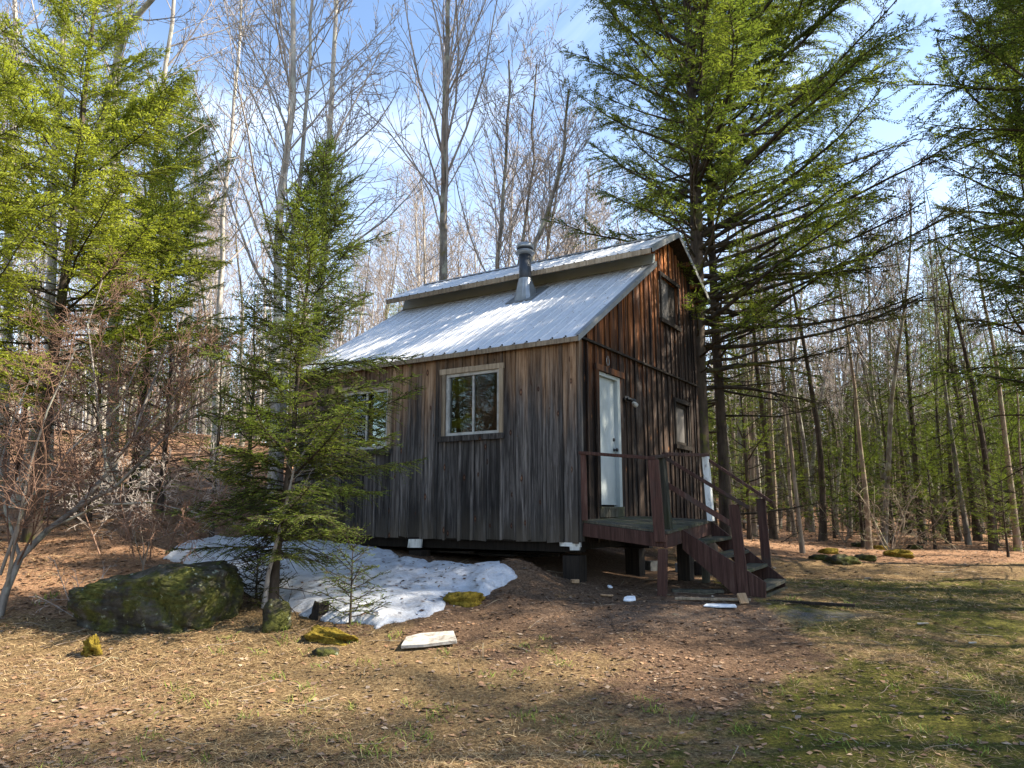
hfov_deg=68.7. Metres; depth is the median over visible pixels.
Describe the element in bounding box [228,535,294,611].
hemlock seedling
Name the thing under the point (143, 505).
shrub
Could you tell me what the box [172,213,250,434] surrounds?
bare tree
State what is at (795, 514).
shrub
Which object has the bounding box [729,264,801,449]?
bare tree
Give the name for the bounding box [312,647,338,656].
stone
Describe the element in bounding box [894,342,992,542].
hemlock tree
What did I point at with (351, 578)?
hemlock seedling
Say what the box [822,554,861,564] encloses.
stone
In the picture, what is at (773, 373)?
bare tree
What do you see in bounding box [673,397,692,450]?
window
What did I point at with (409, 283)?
bare tree
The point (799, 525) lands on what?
tree
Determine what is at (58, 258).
bare tree
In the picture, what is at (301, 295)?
bare tree
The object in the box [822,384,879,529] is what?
hemlock tree
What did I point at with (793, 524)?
tree
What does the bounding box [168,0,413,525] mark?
birch tree
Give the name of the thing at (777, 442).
hemlock tree
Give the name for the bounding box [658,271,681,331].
window
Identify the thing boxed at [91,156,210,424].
bare tree
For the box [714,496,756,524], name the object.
shrub
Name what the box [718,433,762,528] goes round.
hemlock tree
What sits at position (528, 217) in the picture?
bare tree
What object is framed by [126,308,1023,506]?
distant evergreens
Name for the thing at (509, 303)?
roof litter
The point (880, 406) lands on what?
hemlock tree
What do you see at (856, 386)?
bare tree
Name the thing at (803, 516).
hemlock tree
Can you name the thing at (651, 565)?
cinder block
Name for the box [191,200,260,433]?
bare tree
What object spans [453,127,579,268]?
bare tree
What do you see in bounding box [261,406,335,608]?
sapling
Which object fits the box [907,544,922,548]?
stone
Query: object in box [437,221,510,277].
bare tree
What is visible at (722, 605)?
foam scrap
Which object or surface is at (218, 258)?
bare tree
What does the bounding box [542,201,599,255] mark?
bare tree
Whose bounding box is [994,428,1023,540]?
hemlock tree
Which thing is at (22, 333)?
bare tree
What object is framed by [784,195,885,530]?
bare tree
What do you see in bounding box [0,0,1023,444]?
sky
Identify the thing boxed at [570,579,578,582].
wood block
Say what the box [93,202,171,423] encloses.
bare tree
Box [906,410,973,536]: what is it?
hemlock tree
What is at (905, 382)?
bare tree
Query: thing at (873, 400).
bare tree
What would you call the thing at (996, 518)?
shrub
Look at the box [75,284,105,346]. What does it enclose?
bare tree
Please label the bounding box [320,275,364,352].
bare tree
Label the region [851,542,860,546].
stone
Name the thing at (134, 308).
bare tree
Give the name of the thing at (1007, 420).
hemlock tree
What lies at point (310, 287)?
bare tree
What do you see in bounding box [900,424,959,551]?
hemlock tree
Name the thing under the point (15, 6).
birch tree
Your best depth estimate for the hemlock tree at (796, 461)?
42.88 m
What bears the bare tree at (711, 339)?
on the ground at (604, 564)
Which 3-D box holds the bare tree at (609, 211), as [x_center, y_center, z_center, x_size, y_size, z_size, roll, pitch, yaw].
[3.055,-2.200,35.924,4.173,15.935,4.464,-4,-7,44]
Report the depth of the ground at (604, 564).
6.89 m
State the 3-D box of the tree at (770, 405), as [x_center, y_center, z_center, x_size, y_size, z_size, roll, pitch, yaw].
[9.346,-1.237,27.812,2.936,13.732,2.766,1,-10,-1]
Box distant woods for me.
[0,261,1023,512]
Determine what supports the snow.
on the ground at (604, 564)
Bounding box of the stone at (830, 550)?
[818,548,838,553]
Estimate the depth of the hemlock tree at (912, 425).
22.85 m
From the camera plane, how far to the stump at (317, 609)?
8.56 m
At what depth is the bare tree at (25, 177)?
23.92 m
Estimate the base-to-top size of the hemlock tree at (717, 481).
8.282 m
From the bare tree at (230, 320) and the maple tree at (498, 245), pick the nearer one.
the maple tree at (498, 245)
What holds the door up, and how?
in the cabin
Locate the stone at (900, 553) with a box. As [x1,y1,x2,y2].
[883,549,914,558]
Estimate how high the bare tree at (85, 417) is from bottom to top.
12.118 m
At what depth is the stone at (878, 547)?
20.44 m
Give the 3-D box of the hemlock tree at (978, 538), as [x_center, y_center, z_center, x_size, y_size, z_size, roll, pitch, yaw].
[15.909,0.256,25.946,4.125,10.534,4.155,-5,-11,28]
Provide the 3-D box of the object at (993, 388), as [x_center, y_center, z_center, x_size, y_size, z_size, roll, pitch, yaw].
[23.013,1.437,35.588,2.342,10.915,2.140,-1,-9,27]
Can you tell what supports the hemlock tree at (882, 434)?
on the ground at (604, 564)
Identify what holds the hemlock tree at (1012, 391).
on the ground at (604, 564)
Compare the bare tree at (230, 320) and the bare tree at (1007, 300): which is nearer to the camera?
the bare tree at (1007, 300)
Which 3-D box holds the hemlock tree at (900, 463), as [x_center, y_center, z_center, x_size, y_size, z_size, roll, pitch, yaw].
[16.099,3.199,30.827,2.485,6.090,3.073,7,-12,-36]
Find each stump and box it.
[309,600,328,619]
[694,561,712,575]
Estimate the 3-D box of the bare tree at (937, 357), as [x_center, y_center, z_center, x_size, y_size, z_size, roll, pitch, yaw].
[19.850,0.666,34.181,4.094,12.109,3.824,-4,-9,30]
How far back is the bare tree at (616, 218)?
30.41 m
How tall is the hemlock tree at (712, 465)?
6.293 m
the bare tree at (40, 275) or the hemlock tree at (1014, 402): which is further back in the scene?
the bare tree at (40, 275)
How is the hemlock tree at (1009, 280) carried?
on the ground at (604, 564)
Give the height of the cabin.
6.711 m
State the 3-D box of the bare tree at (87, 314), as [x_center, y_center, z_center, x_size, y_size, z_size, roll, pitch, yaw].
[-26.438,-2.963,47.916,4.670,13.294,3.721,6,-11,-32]
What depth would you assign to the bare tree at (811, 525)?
30.57 m
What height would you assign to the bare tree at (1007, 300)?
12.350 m
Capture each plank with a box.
[671,589,723,592]
[675,597,750,600]
[766,599,854,606]
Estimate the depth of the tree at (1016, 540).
21.40 m
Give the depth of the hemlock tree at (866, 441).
34.52 m
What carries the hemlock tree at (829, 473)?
on the ground at (604, 564)
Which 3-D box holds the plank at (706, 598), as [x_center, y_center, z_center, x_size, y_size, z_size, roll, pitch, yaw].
[2.594,2.783,9.688,0.950,0.030,0.070,-2,-10,10]
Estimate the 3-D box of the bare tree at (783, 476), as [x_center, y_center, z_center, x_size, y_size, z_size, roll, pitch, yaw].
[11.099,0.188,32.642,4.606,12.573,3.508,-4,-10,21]
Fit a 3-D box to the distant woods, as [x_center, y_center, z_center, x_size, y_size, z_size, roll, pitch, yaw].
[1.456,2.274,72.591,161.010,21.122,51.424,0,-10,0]
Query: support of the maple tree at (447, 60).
on the ground at (604, 564)
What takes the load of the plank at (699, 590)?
on the ground at (604, 564)
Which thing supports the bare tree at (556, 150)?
on the ground at (604, 564)
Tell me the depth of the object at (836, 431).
32.28 m
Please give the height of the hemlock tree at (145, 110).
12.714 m
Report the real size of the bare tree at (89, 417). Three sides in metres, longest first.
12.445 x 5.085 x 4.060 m
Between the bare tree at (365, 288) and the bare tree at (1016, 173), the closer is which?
the bare tree at (1016, 173)
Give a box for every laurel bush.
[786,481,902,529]
[879,486,929,525]
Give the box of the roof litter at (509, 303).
[304,266,641,368]
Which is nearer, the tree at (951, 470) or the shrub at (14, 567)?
the shrub at (14, 567)
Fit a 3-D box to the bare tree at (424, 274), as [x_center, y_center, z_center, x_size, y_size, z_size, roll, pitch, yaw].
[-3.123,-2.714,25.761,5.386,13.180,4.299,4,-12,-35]
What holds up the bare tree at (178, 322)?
on the ground at (604, 564)
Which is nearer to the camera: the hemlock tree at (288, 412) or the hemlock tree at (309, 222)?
the hemlock tree at (309, 222)
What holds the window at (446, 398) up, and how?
in the cabin
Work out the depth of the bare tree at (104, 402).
29.18 m
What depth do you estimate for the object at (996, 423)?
27.46 m
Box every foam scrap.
[623,596,635,601]
[704,604,736,607]
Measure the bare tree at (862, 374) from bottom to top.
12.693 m
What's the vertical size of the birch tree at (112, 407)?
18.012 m
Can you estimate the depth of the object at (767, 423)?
36.73 m
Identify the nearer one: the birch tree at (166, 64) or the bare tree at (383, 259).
the birch tree at (166, 64)
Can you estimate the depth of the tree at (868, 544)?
20.86 m
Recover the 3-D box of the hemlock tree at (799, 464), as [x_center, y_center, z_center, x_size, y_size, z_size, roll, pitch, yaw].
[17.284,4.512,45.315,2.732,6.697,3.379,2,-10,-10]
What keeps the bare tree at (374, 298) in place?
on the ground at (604, 564)
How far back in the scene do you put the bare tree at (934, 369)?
42.37 m
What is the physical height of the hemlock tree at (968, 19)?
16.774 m
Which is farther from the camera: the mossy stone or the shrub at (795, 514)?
the shrub at (795, 514)
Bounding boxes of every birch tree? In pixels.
[0,0,93,497]
[0,0,125,509]
[9,0,197,507]
[23,0,276,490]
[27,0,218,492]
[160,0,305,470]
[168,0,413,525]
[186,0,412,487]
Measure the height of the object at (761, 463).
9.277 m
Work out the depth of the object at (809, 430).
36.23 m
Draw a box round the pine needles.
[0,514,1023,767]
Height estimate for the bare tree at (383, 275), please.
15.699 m
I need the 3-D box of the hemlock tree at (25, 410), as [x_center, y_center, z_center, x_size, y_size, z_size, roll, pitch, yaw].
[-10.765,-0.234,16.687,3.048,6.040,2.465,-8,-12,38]
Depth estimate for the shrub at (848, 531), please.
22.49 m
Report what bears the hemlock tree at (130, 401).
on the ground at (604, 564)
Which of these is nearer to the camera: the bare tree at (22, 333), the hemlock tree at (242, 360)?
the hemlock tree at (242, 360)
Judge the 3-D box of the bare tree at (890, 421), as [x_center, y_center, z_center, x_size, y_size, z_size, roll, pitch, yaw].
[11.298,-1.271,21.726,3.400,12.139,3.178,-4,-8,18]
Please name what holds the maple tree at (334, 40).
on the ground at (604, 564)
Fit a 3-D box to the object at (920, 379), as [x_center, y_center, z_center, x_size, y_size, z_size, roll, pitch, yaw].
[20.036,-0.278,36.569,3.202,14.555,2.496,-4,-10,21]
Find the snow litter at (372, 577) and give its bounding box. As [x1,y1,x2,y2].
[200,536,492,615]
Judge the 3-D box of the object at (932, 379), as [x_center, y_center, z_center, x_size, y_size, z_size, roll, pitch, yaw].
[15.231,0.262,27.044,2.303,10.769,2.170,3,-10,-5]
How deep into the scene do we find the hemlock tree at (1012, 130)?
13.37 m
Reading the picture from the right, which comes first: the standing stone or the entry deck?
the entry deck
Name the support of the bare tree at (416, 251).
on the ground at (604, 564)
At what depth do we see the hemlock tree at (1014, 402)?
27.28 m
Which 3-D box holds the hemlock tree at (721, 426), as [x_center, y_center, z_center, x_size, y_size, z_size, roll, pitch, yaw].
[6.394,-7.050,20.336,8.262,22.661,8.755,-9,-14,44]
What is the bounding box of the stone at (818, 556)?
[808,554,828,559]
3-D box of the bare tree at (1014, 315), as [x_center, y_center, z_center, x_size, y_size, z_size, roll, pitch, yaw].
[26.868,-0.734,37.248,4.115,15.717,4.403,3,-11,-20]
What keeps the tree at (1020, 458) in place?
on the ground at (604, 564)
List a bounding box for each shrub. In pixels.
[0,246,250,616]
[30,556,116,616]
[53,428,252,559]
[122,513,165,570]
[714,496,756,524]
[780,497,808,528]
[812,494,877,542]
[850,476,964,550]
[893,486,967,542]
[934,480,986,534]
[963,492,1022,539]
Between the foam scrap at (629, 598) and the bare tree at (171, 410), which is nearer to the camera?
the foam scrap at (629, 598)
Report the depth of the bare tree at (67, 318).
35.01 m
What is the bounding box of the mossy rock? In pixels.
[303,625,357,645]
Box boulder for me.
[66,560,243,633]
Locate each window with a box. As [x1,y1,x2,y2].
[335,383,392,455]
[437,362,504,441]
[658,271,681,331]
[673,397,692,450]
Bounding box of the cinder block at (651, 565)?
[645,560,657,570]
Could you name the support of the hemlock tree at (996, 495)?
on the ground at (604, 564)
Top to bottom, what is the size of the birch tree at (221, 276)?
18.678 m
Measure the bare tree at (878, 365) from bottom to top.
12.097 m
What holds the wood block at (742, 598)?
on the ground at (604, 564)
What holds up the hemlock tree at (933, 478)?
on the ground at (604, 564)
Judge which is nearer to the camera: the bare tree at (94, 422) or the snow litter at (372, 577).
the snow litter at (372, 577)
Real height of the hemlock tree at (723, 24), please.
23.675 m
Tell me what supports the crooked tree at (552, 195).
on the ground at (604, 564)
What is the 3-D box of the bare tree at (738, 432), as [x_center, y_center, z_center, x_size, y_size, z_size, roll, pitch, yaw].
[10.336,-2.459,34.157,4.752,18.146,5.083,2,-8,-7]
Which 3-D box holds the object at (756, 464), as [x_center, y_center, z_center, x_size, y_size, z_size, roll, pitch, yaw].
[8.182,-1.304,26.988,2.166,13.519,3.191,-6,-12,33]
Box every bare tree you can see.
[0,0,63,191]
[0,186,80,417]
[0,256,56,419]
[1,123,59,429]
[1,197,77,411]
[14,230,85,414]
[18,221,85,428]
[39,74,153,440]
[42,270,104,429]
[66,196,133,429]
[69,101,178,435]
[69,281,135,413]
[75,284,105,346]
[83,189,162,429]
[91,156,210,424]
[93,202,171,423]
[104,263,152,350]
[120,160,158,429]
[120,168,231,429]
[141,223,216,425]
[160,234,225,430]
[163,130,241,449]
[169,278,223,432]
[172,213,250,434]
[181,149,260,434]
[183,232,236,434]
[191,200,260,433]
[199,127,285,445]
[207,264,261,391]
[233,193,305,438]
[268,229,343,363]
[272,189,337,359]
[281,283,327,367]
[286,284,339,441]
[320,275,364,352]
[322,234,374,348]
[328,209,404,337]
[344,242,404,340]
[345,254,396,337]
[352,220,414,326]
[353,191,434,323]
[361,141,497,318]
[368,157,483,293]
[378,207,453,322]
[382,215,451,312]
[401,232,462,285]
[405,191,487,283]
[431,197,500,277]
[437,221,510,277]
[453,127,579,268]
[464,152,575,275]
[483,99,626,259]
[489,146,603,264]
[540,134,642,256]
[541,164,624,252]
[541,187,617,259]
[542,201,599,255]
[581,165,664,248]
[681,235,741,399]
[702,173,790,528]
[704,233,771,497]
[718,250,777,497]
[722,253,821,530]
[727,279,806,495]
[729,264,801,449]
[747,193,825,531]
[755,184,857,528]
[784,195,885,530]
[793,159,924,497]
[795,306,846,493]
[799,204,895,503]
[806,277,898,534]
[809,302,890,524]
[835,313,900,503]
[841,185,970,529]
[843,134,967,545]
[846,296,913,523]
[853,247,952,528]
[863,305,933,500]
[888,210,986,530]
[897,211,1000,507]
[899,277,990,500]
[910,298,987,462]
[917,270,993,488]
[958,302,1005,451]
[959,263,1023,380]
[960,207,1023,348]
[990,249,1023,340]
[996,142,1023,206]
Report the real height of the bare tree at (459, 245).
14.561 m
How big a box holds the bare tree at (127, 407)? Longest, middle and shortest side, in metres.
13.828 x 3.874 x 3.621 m
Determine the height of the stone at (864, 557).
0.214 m
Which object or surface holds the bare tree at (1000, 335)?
on the ground at (604, 564)
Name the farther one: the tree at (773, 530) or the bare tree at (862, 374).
the bare tree at (862, 374)
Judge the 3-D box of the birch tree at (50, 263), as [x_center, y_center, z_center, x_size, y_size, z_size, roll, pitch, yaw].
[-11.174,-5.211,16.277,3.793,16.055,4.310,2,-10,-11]
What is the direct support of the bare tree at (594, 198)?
on the ground at (604, 564)
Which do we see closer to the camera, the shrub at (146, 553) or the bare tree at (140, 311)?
the shrub at (146, 553)
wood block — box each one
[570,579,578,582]
[737,593,748,603]
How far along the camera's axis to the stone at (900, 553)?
18.56 m
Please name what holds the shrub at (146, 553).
on the ground at (604, 564)
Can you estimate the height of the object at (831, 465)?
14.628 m
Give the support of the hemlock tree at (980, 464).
on the ground at (604, 564)
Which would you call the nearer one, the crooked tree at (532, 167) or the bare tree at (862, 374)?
the crooked tree at (532, 167)
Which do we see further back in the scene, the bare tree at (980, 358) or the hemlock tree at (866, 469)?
the bare tree at (980, 358)
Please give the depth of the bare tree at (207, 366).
40.94 m
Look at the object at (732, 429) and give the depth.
34.23 m
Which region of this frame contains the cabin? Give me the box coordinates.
[291,232,709,582]
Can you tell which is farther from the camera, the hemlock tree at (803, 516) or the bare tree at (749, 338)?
the bare tree at (749, 338)
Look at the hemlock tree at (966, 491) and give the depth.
34.59 m
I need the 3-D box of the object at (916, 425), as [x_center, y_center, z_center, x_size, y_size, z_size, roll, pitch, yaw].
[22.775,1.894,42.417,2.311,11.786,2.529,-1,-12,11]
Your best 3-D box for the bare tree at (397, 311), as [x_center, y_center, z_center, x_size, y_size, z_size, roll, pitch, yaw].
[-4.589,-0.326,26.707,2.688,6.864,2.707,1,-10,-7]
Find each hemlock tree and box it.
[0,0,232,542]
[0,11,106,483]
[0,252,91,494]
[23,74,256,516]
[38,274,158,520]
[94,310,172,456]
[106,255,240,510]
[153,307,204,432]
[154,131,427,621]
[172,319,270,537]
[200,362,236,438]
[203,274,302,499]
[258,307,301,449]
[292,313,329,385]
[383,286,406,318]
[541,0,1023,550]
[611,0,936,539]
[707,375,760,492]
[708,329,799,541]
[708,397,735,525]
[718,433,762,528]
[733,376,809,515]
[774,375,837,529]
[776,413,818,508]
[776,419,816,513]
[776,445,817,531]
[777,386,837,512]
[800,411,861,538]
[818,373,904,547]
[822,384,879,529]
[833,375,907,527]
[835,385,894,500]
[835,418,881,532]
[839,404,882,530]
[844,361,918,527]
[848,346,933,543]
[860,238,984,543]
[863,0,1023,512]
[870,393,933,530]
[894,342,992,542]
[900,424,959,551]
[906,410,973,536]
[907,425,958,531]
[910,248,1023,540]
[912,266,1014,521]
[915,0,1023,516]
[944,448,980,525]
[945,421,1000,532]
[948,382,1023,546]
[956,396,1014,528]
[970,342,1023,545]
[972,438,1023,556]
[975,369,1023,539]
[978,151,1023,386]
[979,245,1023,295]
[982,457,1010,527]
[988,330,1023,483]
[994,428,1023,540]
[1007,343,1023,475]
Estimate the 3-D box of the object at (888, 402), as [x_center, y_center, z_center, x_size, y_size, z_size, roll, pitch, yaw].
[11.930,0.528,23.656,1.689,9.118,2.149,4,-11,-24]
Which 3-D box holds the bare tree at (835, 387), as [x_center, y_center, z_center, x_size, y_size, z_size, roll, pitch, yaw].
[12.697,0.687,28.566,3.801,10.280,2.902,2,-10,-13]
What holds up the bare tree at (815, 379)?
on the ground at (604, 564)
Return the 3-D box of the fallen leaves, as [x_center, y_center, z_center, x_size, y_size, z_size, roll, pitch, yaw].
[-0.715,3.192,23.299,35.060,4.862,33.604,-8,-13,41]
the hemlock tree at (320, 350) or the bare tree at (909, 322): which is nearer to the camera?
the bare tree at (909, 322)
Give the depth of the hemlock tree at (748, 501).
20.83 m
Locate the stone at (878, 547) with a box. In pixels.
[873,545,887,549]
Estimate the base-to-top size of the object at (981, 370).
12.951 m
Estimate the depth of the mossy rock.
7.69 m
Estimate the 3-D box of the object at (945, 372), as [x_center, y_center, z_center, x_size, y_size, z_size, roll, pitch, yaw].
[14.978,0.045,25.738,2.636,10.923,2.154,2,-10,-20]
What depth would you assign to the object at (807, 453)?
38.23 m
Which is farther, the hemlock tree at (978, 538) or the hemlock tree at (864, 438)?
the hemlock tree at (864, 438)
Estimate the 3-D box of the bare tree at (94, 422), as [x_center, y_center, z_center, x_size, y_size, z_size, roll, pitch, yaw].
[-14.947,-4.835,26.674,4.527,13.897,3.808,-2,-8,11]
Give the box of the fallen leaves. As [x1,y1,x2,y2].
[0,433,1023,767]
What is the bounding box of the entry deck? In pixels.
[578,451,787,597]
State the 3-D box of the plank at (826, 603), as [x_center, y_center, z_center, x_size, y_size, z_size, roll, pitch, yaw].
[3.782,2.783,9.506,1.050,0.035,0.060,-5,-11,26]
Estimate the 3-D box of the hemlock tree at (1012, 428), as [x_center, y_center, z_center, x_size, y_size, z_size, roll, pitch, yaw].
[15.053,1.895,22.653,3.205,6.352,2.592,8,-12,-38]
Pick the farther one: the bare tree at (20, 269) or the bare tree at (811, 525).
the bare tree at (20, 269)
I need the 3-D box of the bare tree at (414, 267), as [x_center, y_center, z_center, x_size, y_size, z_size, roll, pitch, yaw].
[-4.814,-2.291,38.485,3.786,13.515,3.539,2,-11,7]
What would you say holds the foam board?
on the ground at (604, 564)
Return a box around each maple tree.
[266,0,441,363]
[306,0,546,280]
[431,1,571,271]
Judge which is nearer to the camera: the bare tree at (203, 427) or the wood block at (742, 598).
the wood block at (742, 598)
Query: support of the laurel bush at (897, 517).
on the ground at (604, 564)
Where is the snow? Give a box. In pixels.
[163,535,516,628]
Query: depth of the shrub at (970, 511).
26.90 m
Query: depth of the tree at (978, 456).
24.30 m
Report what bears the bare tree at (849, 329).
on the ground at (604, 564)
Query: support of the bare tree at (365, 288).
on the ground at (604, 564)
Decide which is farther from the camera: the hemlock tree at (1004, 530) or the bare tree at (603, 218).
the bare tree at (603, 218)
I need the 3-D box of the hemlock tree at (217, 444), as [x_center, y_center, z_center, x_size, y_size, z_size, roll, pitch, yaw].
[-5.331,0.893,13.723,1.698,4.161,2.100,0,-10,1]
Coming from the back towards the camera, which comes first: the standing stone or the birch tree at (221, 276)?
the birch tree at (221, 276)
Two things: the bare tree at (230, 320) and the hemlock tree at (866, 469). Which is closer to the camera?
the hemlock tree at (866, 469)
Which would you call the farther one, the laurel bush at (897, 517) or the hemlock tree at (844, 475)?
the laurel bush at (897, 517)
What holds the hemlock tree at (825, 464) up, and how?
on the ground at (604, 564)
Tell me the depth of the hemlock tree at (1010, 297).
18.96 m
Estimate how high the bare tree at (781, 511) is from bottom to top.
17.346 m
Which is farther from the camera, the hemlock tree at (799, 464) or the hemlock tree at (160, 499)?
the hemlock tree at (799, 464)
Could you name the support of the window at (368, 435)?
in the cabin
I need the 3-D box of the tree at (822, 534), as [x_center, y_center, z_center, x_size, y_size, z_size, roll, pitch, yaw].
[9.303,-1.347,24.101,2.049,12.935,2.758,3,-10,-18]
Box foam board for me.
[401,631,456,648]
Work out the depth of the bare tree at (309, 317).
43.09 m
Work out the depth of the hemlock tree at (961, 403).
29.06 m
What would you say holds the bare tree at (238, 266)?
on the ground at (604, 564)
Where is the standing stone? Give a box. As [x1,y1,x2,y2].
[261,598,291,632]
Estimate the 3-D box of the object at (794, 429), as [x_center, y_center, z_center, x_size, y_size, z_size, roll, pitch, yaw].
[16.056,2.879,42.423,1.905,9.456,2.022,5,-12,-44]
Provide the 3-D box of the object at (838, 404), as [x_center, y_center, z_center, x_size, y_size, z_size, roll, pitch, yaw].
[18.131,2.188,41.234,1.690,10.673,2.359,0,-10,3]
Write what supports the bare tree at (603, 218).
on the ground at (604, 564)
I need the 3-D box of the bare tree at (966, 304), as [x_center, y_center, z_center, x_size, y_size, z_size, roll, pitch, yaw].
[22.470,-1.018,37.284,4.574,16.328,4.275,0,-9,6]
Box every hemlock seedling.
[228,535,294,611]
[310,522,393,623]
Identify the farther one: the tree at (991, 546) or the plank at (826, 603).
the tree at (991, 546)
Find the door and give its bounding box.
[599,376,618,504]
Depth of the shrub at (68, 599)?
8.58 m
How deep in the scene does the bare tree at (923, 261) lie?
33.81 m
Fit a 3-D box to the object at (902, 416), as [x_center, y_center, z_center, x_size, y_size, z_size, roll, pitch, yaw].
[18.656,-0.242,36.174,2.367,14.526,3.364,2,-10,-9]
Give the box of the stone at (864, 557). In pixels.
[854,554,876,560]
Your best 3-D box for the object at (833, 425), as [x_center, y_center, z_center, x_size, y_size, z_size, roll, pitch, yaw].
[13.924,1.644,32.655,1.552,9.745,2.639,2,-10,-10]
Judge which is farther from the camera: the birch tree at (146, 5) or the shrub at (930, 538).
the shrub at (930, 538)
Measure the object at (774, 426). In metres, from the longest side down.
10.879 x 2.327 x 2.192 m
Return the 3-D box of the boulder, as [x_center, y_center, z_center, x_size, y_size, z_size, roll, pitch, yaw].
[-4.077,2.562,8.594,1.864,1.023,1.186,-2,-10,10]
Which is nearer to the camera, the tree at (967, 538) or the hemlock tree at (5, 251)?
the hemlock tree at (5, 251)
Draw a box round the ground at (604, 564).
[0,430,1023,767]
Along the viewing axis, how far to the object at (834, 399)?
35.84 m
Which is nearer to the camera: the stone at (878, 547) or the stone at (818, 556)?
the stone at (818, 556)
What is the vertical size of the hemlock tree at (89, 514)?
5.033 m
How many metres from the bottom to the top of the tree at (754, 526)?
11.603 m
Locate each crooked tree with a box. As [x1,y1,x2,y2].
[470,2,629,264]
[478,39,610,267]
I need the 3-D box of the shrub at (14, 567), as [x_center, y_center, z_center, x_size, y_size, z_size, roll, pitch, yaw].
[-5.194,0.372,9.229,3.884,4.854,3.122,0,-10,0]
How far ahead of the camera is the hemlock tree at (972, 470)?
28.61 m

